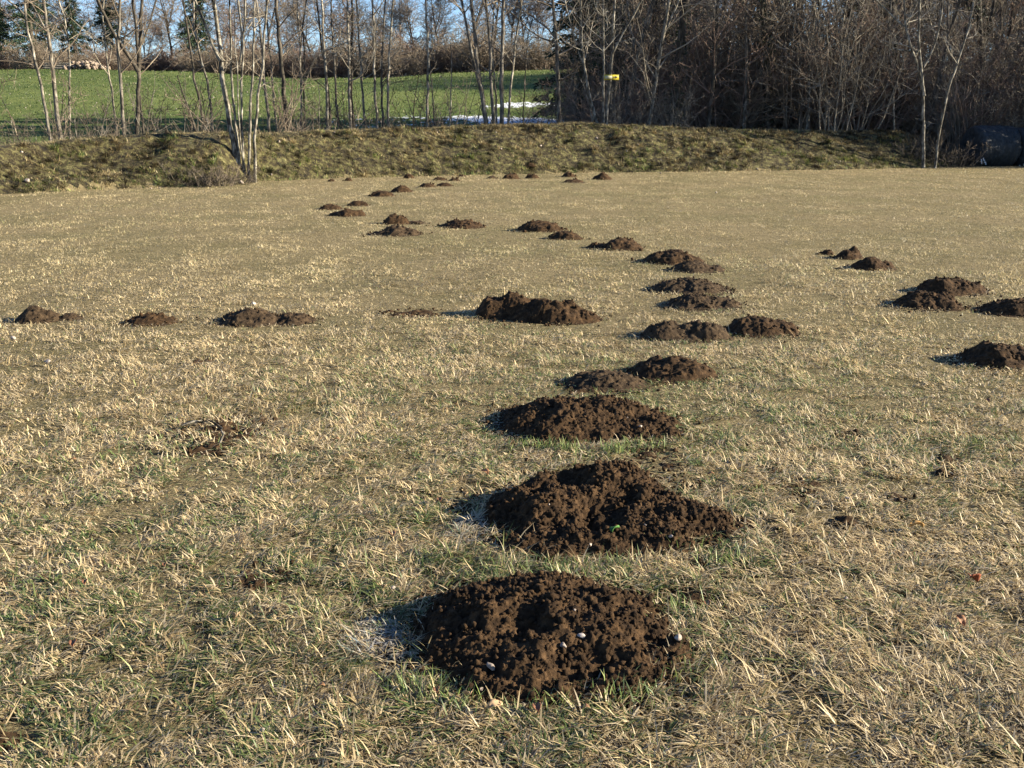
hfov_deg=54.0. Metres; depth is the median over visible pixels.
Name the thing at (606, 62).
bare tree
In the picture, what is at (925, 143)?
shrub
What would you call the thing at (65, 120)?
shrub
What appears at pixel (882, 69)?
shrub
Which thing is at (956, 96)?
shrub
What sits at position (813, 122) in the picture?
shrub
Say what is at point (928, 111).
shrub
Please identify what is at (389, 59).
bare tree
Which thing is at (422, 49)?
bush
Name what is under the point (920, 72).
bare tree
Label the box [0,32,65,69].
bush
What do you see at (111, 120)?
shrub
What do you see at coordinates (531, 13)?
bare tree
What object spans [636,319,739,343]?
molehill
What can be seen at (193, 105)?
shrub
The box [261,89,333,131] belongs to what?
shrub
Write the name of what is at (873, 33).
bare tree
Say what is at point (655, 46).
bare tree
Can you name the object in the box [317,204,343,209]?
molehill
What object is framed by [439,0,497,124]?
bare tree
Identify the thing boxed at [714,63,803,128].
shrub
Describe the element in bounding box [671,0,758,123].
bare tree
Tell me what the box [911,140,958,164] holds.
shrub
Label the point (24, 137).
shrub
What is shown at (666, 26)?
bare tree
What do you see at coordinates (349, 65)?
bare tree
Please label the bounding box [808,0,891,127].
bare tree
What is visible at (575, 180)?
molehill
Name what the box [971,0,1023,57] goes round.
bare tree
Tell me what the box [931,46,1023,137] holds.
shrub
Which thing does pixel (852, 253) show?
molehill
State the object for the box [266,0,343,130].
bare tree
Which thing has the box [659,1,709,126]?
bare tree
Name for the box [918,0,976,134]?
bare tree
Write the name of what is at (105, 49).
bare tree
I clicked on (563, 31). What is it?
bare tree
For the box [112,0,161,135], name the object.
bare tree
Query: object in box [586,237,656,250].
molehill
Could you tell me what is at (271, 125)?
shrub
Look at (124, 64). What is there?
bush
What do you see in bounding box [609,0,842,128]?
shrub
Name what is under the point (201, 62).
bare tree
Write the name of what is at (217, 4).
bare tree
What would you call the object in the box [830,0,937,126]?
bare tree
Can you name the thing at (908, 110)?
shrub
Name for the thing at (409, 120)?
shrub
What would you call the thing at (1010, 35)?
shrub
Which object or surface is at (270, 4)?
bare tree
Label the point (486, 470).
dead leaf
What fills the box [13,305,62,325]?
molehill
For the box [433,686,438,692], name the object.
dead leaf
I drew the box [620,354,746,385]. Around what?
molehill
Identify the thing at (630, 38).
bare tree
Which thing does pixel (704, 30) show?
shrub
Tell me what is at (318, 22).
bare tree
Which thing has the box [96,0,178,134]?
bare tree
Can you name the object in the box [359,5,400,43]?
bare tree
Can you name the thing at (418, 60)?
bush
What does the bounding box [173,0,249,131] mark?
bare tree
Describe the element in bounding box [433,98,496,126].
shrub
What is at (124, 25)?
bare tree
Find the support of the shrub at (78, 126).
on the meadow
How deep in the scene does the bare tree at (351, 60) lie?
34.67 m
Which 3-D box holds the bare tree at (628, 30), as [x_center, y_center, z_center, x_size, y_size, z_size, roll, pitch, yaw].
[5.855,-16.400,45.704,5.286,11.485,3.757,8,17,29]
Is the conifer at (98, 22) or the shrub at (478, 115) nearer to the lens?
the shrub at (478, 115)
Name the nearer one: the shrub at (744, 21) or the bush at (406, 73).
the shrub at (744, 21)
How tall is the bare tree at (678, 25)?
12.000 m
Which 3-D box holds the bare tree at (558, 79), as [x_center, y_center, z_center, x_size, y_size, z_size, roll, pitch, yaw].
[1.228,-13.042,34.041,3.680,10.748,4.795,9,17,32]
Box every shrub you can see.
[0,69,90,142]
[0,76,21,143]
[0,113,36,143]
[0,113,37,143]
[0,115,53,142]
[0,120,34,144]
[3,114,66,143]
[17,123,89,139]
[21,105,84,140]
[39,107,76,139]
[41,107,105,141]
[43,105,132,137]
[51,81,119,138]
[58,84,122,139]
[86,100,138,137]
[91,80,184,134]
[92,117,152,135]
[122,60,224,133]
[125,107,173,133]
[128,75,218,132]
[131,78,243,131]
[152,72,243,131]
[157,160,219,185]
[158,104,227,131]
[159,51,321,131]
[172,92,254,131]
[179,167,219,187]
[186,171,225,186]
[188,164,231,186]
[189,163,239,185]
[190,163,245,185]
[196,162,241,186]
[215,161,259,184]
[218,168,240,185]
[225,171,257,183]
[246,95,331,132]
[252,66,384,131]
[252,91,311,130]
[259,107,294,132]
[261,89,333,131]
[273,78,352,130]
[291,84,400,129]
[298,92,337,130]
[305,103,355,129]
[328,78,408,129]
[333,94,375,128]
[335,88,402,128]
[353,71,443,128]
[353,93,422,126]
[357,106,391,127]
[369,89,460,126]
[389,62,489,126]
[391,92,438,125]
[416,54,505,127]
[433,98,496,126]
[476,77,561,122]
[499,89,573,123]
[504,94,565,122]
[515,49,620,123]
[518,68,599,121]
[518,80,593,122]
[533,85,596,122]
[536,34,639,121]
[536,102,611,123]
[537,34,687,125]
[543,35,696,122]
[548,62,607,120]
[554,44,644,123]
[576,0,784,128]
[593,17,711,124]
[593,60,648,124]
[595,67,654,124]
[606,0,824,128]
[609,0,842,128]
[612,98,692,125]
[613,24,787,128]
[619,2,755,107]
[619,31,693,115]
[626,0,808,127]
[628,46,706,127]
[634,64,707,126]
[637,0,771,67]
[643,0,783,128]
[645,0,828,128]
[649,1,782,127]
[662,29,806,127]
[663,1,885,49]
[667,30,804,127]
[671,0,873,129]
[677,0,851,128]
[691,0,887,127]
[698,0,889,129]
[707,0,936,96]
[707,4,809,129]
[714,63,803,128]
[722,0,917,130]
[737,0,888,130]
[757,2,879,130]
[767,0,948,130]
[770,0,893,130]
[772,34,879,129]
[780,0,914,129]
[781,0,943,130]
[801,0,988,130]
[822,0,1023,136]
[825,29,909,128]
[841,0,976,138]
[856,3,943,125]
[871,34,959,135]
[871,43,935,133]
[872,16,977,148]
[872,87,938,138]
[882,51,954,144]
[883,6,1023,153]
[890,128,930,158]
[898,127,949,158]
[898,131,963,160]
[900,60,974,143]
[901,7,1023,143]
[902,8,1019,149]
[903,8,995,149]
[903,16,995,140]
[903,147,921,159]
[904,0,1023,157]
[907,133,949,156]
[909,0,1023,146]
[910,36,1023,158]
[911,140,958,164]
[920,146,961,167]
[925,40,1023,146]
[928,137,990,167]
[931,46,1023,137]
[934,8,1021,120]
[938,9,1023,128]
[938,28,1023,127]
[938,44,1023,127]
[941,0,1023,87]
[949,140,991,166]
[952,19,1023,87]
[965,7,1023,122]
[966,32,1022,120]
[978,58,1023,127]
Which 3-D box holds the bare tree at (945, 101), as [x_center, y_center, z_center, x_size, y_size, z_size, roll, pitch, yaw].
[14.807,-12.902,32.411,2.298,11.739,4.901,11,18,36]
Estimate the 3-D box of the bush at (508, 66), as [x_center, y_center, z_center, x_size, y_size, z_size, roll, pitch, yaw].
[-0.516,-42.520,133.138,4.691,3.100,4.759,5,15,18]
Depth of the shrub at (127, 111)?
31.62 m
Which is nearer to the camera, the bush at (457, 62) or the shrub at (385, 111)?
the shrub at (385, 111)
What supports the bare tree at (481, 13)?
on the meadow
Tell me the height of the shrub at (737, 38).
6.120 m
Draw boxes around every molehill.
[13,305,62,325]
[59,313,86,320]
[119,312,182,327]
[191,307,337,329]
[312,561,789,750]
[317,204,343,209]
[329,208,365,216]
[345,200,370,205]
[361,223,432,236]
[368,190,394,196]
[377,213,409,224]
[390,185,413,192]
[403,174,413,177]
[403,455,812,603]
[404,220,429,224]
[418,182,435,187]
[426,218,485,228]
[431,391,723,460]
[433,177,446,180]
[437,183,453,186]
[448,176,459,180]
[453,290,631,328]
[502,173,520,178]
[513,219,571,232]
[525,173,538,178]
[545,230,590,240]
[545,369,660,394]
[561,171,576,176]
[563,178,584,182]
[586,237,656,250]
[593,172,612,179]
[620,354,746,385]
[626,249,711,265]
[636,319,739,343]
[644,276,745,296]
[655,292,754,313]
[666,259,736,274]
[715,314,816,342]
[817,249,833,254]
[829,246,863,259]
[839,256,897,272]
[876,290,980,315]
[892,276,1001,297]
[943,340,1023,375]
[970,296,1023,317]
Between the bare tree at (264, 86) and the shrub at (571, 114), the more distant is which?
the shrub at (571, 114)
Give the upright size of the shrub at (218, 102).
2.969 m
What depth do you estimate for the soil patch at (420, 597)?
3.13 m
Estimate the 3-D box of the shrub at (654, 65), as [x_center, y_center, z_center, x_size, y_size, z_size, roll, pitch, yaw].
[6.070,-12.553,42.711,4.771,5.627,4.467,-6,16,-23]
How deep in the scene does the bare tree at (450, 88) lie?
33.56 m
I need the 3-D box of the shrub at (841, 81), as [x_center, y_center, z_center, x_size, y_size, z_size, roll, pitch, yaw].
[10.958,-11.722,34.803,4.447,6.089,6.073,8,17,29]
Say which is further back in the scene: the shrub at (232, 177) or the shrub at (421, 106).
the shrub at (421, 106)
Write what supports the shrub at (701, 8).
on the meadow
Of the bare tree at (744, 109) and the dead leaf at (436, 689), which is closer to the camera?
the dead leaf at (436, 689)
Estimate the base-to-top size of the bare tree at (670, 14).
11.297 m
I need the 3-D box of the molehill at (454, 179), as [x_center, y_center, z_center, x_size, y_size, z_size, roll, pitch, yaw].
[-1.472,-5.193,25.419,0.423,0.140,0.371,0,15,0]
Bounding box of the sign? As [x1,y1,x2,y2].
[604,75,618,79]
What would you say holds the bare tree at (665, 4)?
on the meadow
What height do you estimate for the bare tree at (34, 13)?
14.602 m
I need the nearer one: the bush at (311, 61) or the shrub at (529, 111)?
the shrub at (529, 111)
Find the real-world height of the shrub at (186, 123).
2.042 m
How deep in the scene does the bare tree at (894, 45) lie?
37.40 m
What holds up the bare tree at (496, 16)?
on the meadow
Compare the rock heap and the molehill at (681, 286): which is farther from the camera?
the rock heap
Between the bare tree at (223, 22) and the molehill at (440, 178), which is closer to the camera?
the molehill at (440, 178)
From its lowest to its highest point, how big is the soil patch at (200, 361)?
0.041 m
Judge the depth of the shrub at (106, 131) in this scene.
27.64 m
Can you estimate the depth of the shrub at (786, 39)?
36.90 m
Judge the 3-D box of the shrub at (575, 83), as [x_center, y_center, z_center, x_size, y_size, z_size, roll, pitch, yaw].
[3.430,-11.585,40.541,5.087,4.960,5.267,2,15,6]
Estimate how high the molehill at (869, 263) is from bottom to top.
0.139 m
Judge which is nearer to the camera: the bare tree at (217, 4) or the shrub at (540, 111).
the shrub at (540, 111)
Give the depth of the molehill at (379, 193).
20.03 m
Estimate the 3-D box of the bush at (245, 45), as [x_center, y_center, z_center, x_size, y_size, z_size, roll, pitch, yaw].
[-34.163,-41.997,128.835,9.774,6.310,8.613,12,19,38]
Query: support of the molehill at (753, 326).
on the ground at (338, 237)
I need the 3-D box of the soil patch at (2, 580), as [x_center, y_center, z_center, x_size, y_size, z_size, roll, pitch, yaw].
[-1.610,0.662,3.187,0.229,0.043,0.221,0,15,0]
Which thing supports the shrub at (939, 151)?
on the bank
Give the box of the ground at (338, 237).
[0,163,1023,767]
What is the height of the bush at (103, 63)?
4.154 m
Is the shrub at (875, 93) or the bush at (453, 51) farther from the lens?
the bush at (453, 51)
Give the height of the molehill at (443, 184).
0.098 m
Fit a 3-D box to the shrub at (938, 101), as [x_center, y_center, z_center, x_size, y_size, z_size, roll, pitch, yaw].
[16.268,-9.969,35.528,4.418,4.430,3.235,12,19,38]
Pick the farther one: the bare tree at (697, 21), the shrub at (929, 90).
the bare tree at (697, 21)
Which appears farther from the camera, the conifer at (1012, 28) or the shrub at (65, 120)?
the conifer at (1012, 28)
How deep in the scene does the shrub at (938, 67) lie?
37.59 m
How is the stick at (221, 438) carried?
on the soil patch at (210, 444)
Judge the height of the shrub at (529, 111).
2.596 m
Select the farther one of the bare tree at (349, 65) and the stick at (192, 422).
the bare tree at (349, 65)
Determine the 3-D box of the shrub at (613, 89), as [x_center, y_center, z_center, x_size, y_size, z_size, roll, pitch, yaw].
[3.930,-10.847,38.413,5.793,4.687,3.877,-2,15,-8]
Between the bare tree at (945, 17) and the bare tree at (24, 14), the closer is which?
the bare tree at (24, 14)
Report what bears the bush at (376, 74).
on the meadow
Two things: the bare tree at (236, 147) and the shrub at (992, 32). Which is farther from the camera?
the shrub at (992, 32)
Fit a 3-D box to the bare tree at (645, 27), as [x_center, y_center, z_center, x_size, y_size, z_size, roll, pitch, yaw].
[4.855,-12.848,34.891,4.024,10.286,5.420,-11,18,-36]
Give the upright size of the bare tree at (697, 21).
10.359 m
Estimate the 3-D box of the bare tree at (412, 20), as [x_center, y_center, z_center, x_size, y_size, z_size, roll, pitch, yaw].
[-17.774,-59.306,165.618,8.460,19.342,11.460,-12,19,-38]
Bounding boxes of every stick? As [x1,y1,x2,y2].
[181,420,222,428]
[219,429,224,442]
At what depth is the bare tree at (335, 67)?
33.30 m
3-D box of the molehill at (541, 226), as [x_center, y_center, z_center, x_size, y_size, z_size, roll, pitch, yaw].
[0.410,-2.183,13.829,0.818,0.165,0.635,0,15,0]
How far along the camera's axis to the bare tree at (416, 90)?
34.62 m
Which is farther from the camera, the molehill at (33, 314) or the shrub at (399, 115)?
the shrub at (399, 115)
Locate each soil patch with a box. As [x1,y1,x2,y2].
[0,575,44,600]
[0,729,41,754]
[154,410,286,456]
[193,356,216,365]
[233,560,303,591]
[379,307,444,317]
[401,587,440,607]
[557,382,632,396]
[631,446,682,471]
[670,581,727,610]
[725,510,753,535]
[755,461,781,474]
[766,477,828,502]
[829,515,863,533]
[832,428,861,441]
[882,487,916,502]
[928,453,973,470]
[935,468,954,478]
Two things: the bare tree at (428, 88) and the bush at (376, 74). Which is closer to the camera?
the bare tree at (428, 88)
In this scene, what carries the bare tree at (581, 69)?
on the meadow
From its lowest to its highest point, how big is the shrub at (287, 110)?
3.795 m
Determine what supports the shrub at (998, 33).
on the meadow
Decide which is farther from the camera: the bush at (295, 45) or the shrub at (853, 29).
the bush at (295, 45)
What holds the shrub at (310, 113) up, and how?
on the meadow
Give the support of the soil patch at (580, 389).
on the ground at (338, 237)
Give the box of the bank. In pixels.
[0,123,961,193]
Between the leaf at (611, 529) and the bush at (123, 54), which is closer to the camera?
the leaf at (611, 529)
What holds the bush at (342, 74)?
on the meadow
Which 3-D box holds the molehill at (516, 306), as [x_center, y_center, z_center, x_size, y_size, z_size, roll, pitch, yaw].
[0.206,-0.603,7.717,1.406,0.212,0.966,0,15,0]
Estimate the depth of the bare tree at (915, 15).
43.68 m
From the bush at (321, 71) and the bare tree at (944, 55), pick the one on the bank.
the bare tree at (944, 55)
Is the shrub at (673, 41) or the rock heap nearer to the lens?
the shrub at (673, 41)
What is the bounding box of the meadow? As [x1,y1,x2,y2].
[0,69,945,144]
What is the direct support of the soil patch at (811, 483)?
on the ground at (338, 237)
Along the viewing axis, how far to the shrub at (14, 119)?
28.90 m
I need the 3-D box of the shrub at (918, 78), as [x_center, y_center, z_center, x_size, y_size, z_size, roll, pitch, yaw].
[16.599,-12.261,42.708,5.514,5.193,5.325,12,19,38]
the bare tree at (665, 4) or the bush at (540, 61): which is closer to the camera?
the bare tree at (665, 4)
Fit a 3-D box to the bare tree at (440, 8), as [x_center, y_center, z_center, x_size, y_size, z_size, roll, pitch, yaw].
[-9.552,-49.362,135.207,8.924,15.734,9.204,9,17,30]
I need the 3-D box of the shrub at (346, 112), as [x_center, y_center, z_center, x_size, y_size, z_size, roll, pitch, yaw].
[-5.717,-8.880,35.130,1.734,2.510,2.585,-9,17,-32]
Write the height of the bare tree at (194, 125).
3.139 m
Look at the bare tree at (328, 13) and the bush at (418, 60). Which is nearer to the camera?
the bush at (418, 60)
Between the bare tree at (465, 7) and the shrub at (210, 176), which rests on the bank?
the shrub at (210, 176)
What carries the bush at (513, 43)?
on the meadow
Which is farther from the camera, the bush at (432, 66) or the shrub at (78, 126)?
the bush at (432, 66)
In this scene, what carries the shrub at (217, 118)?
on the meadow
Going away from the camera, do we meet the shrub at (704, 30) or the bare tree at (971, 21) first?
the shrub at (704, 30)
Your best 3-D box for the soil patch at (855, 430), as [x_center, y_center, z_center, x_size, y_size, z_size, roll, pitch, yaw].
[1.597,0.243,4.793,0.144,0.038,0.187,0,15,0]
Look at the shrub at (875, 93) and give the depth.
36.24 m
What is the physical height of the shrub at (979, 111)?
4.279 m
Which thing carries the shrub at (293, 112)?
on the meadow
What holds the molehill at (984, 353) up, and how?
on the ground at (338, 237)
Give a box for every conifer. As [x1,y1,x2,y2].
[0,0,61,68]
[0,3,11,60]
[56,0,90,59]
[89,0,134,70]
[173,0,216,71]
[532,0,635,121]
[566,0,659,114]
[629,0,710,116]
[997,2,1023,68]
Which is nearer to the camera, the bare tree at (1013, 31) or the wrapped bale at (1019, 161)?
the wrapped bale at (1019, 161)
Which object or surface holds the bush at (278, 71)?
on the meadow
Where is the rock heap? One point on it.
(77, 65)
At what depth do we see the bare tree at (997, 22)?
80.77 m
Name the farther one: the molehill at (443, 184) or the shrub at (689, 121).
the shrub at (689, 121)
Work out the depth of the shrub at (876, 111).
36.53 m
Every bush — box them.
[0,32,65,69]
[0,55,17,69]
[22,44,80,67]
[60,47,93,62]
[72,51,105,63]
[73,44,122,67]
[78,37,141,70]
[109,50,144,70]
[122,49,159,70]
[123,45,171,70]
[132,42,184,70]
[147,43,195,70]
[165,49,203,71]
[171,41,218,72]
[194,52,218,72]
[196,48,235,73]
[202,34,282,75]
[205,33,283,76]
[245,33,313,76]
[250,47,292,78]
[259,41,307,78]
[283,49,335,78]
[285,37,343,77]
[297,13,404,77]
[316,49,353,77]
[333,46,384,77]
[345,53,385,77]
[349,24,447,75]
[365,38,442,76]
[383,52,426,75]
[386,27,453,73]
[398,34,452,74]
[420,31,479,72]
[428,23,511,72]
[432,15,522,71]
[437,47,467,72]
[449,46,495,71]
[466,29,532,70]
[492,17,575,69]
[496,38,555,70]
[496,57,520,70]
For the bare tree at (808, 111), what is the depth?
35.10 m
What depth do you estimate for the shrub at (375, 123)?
33.19 m
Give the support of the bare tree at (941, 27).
on the meadow
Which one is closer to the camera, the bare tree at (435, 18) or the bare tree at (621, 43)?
the bare tree at (621, 43)
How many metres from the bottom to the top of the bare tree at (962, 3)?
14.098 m
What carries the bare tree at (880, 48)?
on the bank
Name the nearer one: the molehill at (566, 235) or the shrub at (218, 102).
the molehill at (566, 235)
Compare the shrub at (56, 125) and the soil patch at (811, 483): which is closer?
the soil patch at (811, 483)
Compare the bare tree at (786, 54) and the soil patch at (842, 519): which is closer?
the soil patch at (842, 519)
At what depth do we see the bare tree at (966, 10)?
44.05 m
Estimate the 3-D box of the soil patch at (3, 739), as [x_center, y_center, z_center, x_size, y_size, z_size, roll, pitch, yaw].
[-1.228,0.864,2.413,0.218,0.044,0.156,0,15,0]
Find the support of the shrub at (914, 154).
on the bank
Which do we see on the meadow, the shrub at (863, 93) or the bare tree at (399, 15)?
the bare tree at (399, 15)
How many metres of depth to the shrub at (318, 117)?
33.38 m
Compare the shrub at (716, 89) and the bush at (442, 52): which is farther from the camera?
the bush at (442, 52)
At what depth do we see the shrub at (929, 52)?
42.92 m
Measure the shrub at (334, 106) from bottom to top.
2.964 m
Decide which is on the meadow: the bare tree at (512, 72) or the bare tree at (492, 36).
the bare tree at (492, 36)
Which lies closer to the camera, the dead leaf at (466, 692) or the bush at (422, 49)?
the dead leaf at (466, 692)
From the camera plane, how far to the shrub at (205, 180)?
23.16 m
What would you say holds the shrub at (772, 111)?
on the meadow
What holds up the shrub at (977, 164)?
on the bank
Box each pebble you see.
[487,662,494,670]
[577,633,584,637]
[674,633,681,640]
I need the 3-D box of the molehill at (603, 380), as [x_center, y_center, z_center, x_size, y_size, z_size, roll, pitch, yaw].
[0.534,-0.036,5.752,0.698,0.100,0.531,0,15,0]
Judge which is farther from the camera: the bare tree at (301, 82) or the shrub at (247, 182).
the bare tree at (301, 82)
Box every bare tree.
[0,0,17,44]
[0,0,21,59]
[0,0,79,140]
[13,0,61,49]
[17,0,92,139]
[19,0,105,139]
[22,0,64,50]
[47,0,95,53]
[51,6,81,54]
[57,0,138,131]
[75,0,122,50]
[80,0,129,55]
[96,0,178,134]
[101,0,145,56]
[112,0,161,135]
[126,3,167,58]
[139,0,184,57]
[139,96,151,132]
[143,9,173,51]
[166,0,229,131]
[166,0,232,52]
[168,70,197,131]
[169,7,214,52]
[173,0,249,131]
[194,0,296,182]
[204,0,250,52]
[209,0,261,49]
[219,0,271,48]
[222,0,286,132]
[224,0,316,131]
[249,0,295,52]
[249,0,316,129]
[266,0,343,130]
[269,0,324,48]
[271,21,309,53]
[274,1,329,131]
[278,0,331,56]
[292,0,362,129]
[297,0,374,129]
[303,0,362,48]
[304,0,362,127]
[316,82,327,128]
[320,0,382,128]
[324,0,385,127]
[324,0,393,128]
[333,0,369,41]
[341,0,407,126]
[345,0,395,51]
[357,0,393,128]
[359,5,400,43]
[376,0,416,40]
[385,0,416,126]
[388,0,428,49]
[413,0,444,127]
[413,0,463,51]
[413,67,425,127]
[417,58,438,126]
[420,0,457,46]
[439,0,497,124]
[440,0,501,45]
[440,38,452,126]
[453,0,520,124]
[455,5,500,47]
[465,0,516,123]
[469,0,527,48]
[470,0,526,123]
[478,0,546,122]
[490,0,532,44]
[490,0,622,122]
[499,0,556,56]
[519,38,531,122]
[522,1,565,48]
[523,0,604,121]
[535,11,577,46]
[538,0,638,121]
[544,0,675,123]
[549,0,641,123]
[560,0,662,108]
[576,0,676,121]
[587,0,691,124]
[596,0,736,124]
[597,0,658,105]
[597,0,665,120]
[607,0,671,73]
[622,0,709,122]
[628,0,710,126]
[631,0,699,125]
[633,1,671,121]
[646,0,777,127]
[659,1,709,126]
[661,0,712,107]
[662,3,724,37]
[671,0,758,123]
[673,0,757,69]
[693,0,791,128]
[694,0,777,59]
[719,0,841,129]
[743,0,829,126]
[747,1,820,125]
[758,0,850,129]
[760,0,804,126]
[780,0,856,129]
[793,0,913,128]
[803,0,907,130]
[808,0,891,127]
[810,0,969,130]
[820,1,877,126]
[823,0,889,125]
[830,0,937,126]
[834,0,885,129]
[839,0,946,128]
[857,0,944,130]
[876,0,942,167]
[888,0,996,140]
[891,0,957,87]
[897,0,937,74]
[902,0,997,152]
[906,0,965,140]
[909,0,972,53]
[912,0,964,34]
[914,0,981,167]
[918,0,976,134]
[924,0,972,135]
[930,0,1008,67]
[936,0,968,67]
[949,0,1016,126]
[950,0,1004,44]
[952,0,1023,90]
[959,0,1018,45]
[960,0,998,124]
[961,0,1019,82]
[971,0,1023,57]
[982,1,1023,52]
[989,0,1023,87]
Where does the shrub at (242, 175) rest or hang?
on the bank
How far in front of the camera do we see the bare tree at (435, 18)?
137.92 m
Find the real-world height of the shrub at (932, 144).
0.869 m
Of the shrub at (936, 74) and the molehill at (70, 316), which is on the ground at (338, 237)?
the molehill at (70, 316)
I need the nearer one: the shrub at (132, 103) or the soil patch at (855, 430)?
the soil patch at (855, 430)
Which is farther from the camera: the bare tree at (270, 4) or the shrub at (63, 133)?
the bare tree at (270, 4)
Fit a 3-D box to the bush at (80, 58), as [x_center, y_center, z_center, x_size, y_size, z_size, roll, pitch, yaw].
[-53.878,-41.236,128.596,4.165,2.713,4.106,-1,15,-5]
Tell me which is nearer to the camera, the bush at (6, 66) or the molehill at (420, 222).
the molehill at (420, 222)
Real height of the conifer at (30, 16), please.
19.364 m
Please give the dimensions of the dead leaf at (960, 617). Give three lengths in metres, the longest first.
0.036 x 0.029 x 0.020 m
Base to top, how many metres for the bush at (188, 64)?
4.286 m
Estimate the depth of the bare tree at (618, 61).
37.24 m
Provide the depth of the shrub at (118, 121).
29.00 m
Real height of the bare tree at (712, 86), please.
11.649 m
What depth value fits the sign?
32.59 m
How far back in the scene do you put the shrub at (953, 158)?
32.93 m
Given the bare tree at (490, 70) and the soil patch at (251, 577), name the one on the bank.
the bare tree at (490, 70)
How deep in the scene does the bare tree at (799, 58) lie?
36.20 m
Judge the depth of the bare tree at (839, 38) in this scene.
36.29 m
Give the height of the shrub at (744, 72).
5.063 m
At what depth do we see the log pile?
124.57 m
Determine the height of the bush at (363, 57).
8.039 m
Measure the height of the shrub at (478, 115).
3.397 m
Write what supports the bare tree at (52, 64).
on the meadow
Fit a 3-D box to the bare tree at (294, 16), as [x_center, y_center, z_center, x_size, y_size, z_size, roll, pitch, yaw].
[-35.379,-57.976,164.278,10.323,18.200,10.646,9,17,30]
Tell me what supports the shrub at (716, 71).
on the meadow
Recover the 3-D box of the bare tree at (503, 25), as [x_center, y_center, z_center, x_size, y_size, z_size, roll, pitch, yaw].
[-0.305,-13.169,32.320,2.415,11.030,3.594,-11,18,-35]
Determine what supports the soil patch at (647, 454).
on the ground at (338, 237)
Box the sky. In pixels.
[0,0,1019,78]
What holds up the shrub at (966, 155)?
on the bank
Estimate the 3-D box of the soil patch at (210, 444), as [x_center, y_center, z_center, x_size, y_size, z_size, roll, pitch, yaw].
[-1.393,0.227,4.814,0.615,0.053,0.692,0,15,0]
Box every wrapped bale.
[959,125,1021,165]
[1013,127,1023,165]
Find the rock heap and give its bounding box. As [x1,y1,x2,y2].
[62,60,110,69]
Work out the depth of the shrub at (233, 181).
23.06 m
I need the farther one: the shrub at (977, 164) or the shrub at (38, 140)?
the shrub at (977, 164)
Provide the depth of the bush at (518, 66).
127.97 m
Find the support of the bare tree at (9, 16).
on the meadow
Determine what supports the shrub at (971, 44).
on the meadow
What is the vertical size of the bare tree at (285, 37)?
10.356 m
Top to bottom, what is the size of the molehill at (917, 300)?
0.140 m
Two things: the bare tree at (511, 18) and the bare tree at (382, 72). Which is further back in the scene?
the bare tree at (511, 18)
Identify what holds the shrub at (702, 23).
on the meadow
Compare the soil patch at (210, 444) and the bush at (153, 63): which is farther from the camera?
the bush at (153, 63)
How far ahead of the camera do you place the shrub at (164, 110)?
32.59 m
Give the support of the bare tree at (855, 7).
on the bank
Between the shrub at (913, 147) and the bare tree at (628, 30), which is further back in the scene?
the bare tree at (628, 30)
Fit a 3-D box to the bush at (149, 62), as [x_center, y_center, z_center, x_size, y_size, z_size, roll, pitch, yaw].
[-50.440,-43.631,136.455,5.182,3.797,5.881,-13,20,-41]
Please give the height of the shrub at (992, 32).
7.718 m
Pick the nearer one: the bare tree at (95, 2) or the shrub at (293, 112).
the shrub at (293, 112)
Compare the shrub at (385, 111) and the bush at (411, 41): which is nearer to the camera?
the shrub at (385, 111)
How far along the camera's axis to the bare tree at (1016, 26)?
41.70 m
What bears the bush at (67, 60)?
on the meadow
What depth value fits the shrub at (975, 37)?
37.27 m
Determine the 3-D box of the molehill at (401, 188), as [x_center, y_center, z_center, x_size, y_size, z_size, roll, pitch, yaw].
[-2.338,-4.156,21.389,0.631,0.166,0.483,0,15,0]
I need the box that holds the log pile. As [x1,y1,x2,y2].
[43,63,68,68]
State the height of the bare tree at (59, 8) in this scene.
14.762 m
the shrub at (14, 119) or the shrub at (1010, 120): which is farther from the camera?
the shrub at (1010, 120)
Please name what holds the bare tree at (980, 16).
on the meadow
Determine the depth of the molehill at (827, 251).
11.34 m
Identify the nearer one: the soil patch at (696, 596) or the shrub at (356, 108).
the soil patch at (696, 596)
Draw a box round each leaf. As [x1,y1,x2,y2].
[68,639,76,646]
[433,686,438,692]
[463,690,472,695]
[481,468,488,474]
[488,699,502,708]
[532,702,541,711]
[609,525,619,531]
[909,520,924,526]
[956,614,965,626]
[967,572,980,581]
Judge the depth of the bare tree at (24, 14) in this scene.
28.05 m
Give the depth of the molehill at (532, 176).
26.49 m
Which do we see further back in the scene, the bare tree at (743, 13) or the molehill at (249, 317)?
the bare tree at (743, 13)
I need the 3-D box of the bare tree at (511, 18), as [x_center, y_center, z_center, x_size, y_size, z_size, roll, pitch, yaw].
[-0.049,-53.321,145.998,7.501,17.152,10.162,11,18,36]

